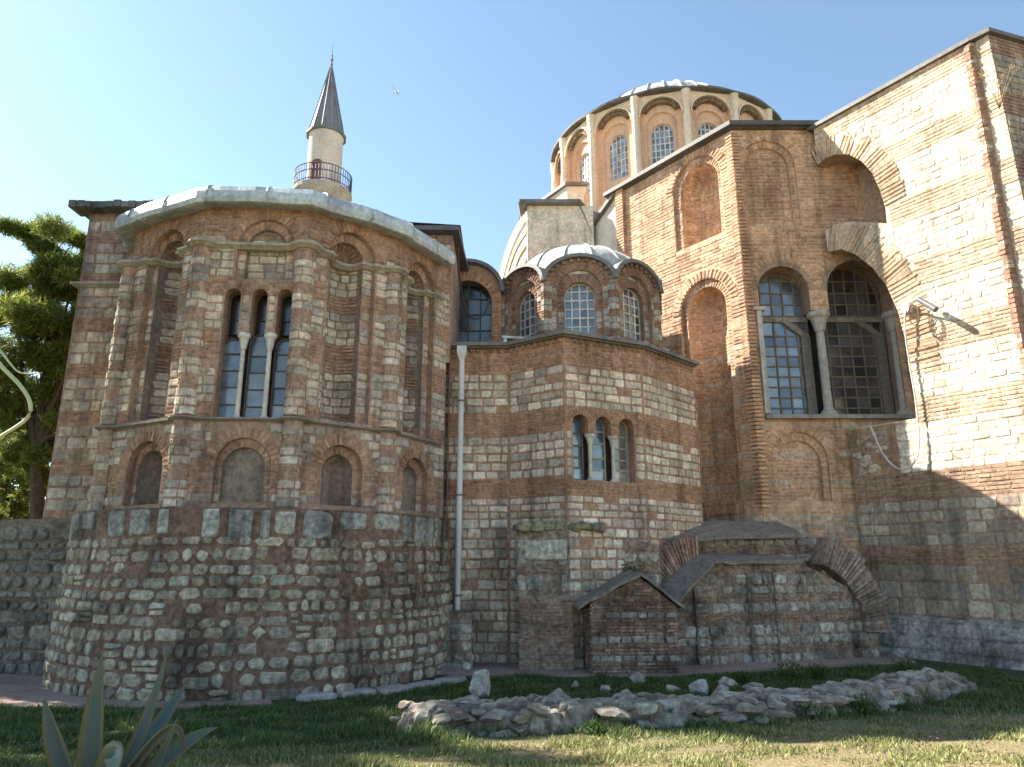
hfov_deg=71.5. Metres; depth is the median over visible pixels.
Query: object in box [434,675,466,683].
flagstone
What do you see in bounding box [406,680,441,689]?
flagstone
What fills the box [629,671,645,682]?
loose stone
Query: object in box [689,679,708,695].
loose stone
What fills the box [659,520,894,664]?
ruined arcade
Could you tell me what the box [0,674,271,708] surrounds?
path
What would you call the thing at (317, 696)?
flagstone
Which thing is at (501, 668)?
pavement
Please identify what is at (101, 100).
sky
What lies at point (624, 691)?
loose stone
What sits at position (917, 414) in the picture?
cable
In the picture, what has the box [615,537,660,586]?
broken wall
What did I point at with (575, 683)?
loose stone
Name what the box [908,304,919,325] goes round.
wire coil
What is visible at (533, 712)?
ruined wall
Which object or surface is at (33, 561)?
stone wall
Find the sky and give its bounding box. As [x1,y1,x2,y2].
[0,0,1023,498]
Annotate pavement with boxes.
[439,653,914,676]
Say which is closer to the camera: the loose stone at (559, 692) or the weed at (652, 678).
the loose stone at (559, 692)
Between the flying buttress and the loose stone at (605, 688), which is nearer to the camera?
the loose stone at (605, 688)
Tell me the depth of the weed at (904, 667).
16.66 m
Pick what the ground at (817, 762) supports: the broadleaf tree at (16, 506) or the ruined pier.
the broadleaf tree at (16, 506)
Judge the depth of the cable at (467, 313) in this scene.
21.77 m
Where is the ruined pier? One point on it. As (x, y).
(546, 637)
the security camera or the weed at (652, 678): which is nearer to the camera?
the weed at (652, 678)
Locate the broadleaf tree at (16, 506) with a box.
[0,426,54,518]
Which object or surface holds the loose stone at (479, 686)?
on the ground at (817, 762)
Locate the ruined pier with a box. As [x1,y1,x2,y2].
[512,520,606,668]
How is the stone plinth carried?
on the pavement
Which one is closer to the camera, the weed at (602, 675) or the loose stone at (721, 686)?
the loose stone at (721, 686)
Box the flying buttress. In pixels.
[807,27,1023,670]
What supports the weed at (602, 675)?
on the ground at (817, 762)
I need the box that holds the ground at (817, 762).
[0,657,1023,766]
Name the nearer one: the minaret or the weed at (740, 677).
the weed at (740, 677)
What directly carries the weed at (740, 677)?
on the ground at (817, 762)
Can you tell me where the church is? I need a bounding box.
[42,79,915,667]
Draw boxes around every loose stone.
[469,669,489,697]
[548,688,571,698]
[571,680,578,687]
[600,685,610,692]
[619,689,629,693]
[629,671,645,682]
[666,684,678,694]
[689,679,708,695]
[712,683,728,693]
[718,676,737,687]
[741,682,764,689]
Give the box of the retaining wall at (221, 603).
[42,507,452,700]
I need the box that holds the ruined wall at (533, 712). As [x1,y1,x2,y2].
[389,667,976,738]
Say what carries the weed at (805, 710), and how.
on the ground at (817, 762)
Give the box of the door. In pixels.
[310,159,321,178]
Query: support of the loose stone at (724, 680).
on the ground at (817, 762)
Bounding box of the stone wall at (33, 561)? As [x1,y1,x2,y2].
[0,518,71,675]
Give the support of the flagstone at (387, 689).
on the ground at (817, 762)
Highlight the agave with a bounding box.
[42,651,217,766]
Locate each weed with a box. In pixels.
[582,718,603,734]
[596,672,609,679]
[621,565,638,572]
[644,675,661,684]
[732,670,751,683]
[771,659,810,681]
[797,702,822,718]
[806,662,833,677]
[845,693,883,715]
[890,657,918,670]
[978,65,1017,108]
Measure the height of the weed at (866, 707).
0.402 m
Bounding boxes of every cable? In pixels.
[457,246,490,319]
[870,310,919,469]
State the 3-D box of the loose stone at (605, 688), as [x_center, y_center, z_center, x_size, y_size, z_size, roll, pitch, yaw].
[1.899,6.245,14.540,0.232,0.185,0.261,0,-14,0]
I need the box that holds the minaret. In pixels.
[292,48,351,201]
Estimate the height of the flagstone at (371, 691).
0.105 m
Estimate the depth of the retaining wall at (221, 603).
14.37 m
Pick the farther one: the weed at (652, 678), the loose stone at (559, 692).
the weed at (652, 678)
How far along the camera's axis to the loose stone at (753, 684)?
14.62 m
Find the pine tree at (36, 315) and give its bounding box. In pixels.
[0,209,86,518]
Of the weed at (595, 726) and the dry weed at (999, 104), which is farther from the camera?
the dry weed at (999, 104)
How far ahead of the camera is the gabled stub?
16.77 m
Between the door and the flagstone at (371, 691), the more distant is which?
the door
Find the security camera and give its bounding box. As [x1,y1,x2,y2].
[900,297,938,313]
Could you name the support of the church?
on the ground at (817, 762)
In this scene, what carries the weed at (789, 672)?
on the ground at (817, 762)
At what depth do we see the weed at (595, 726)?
10.36 m
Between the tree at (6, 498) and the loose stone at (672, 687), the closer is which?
the loose stone at (672, 687)
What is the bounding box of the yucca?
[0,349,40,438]
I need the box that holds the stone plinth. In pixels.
[445,610,473,668]
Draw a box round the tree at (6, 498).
[0,426,29,505]
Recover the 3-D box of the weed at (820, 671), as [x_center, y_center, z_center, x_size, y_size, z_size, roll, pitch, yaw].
[6.998,6.554,16.180,0.594,0.421,0.564,-2,-14,9]
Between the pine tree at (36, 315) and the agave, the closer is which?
the agave
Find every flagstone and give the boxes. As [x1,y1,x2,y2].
[295,692,336,701]
[337,687,376,697]
[375,684,412,694]
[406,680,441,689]
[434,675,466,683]
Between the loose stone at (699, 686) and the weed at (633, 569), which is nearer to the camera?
the loose stone at (699, 686)
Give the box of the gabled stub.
[573,570,685,673]

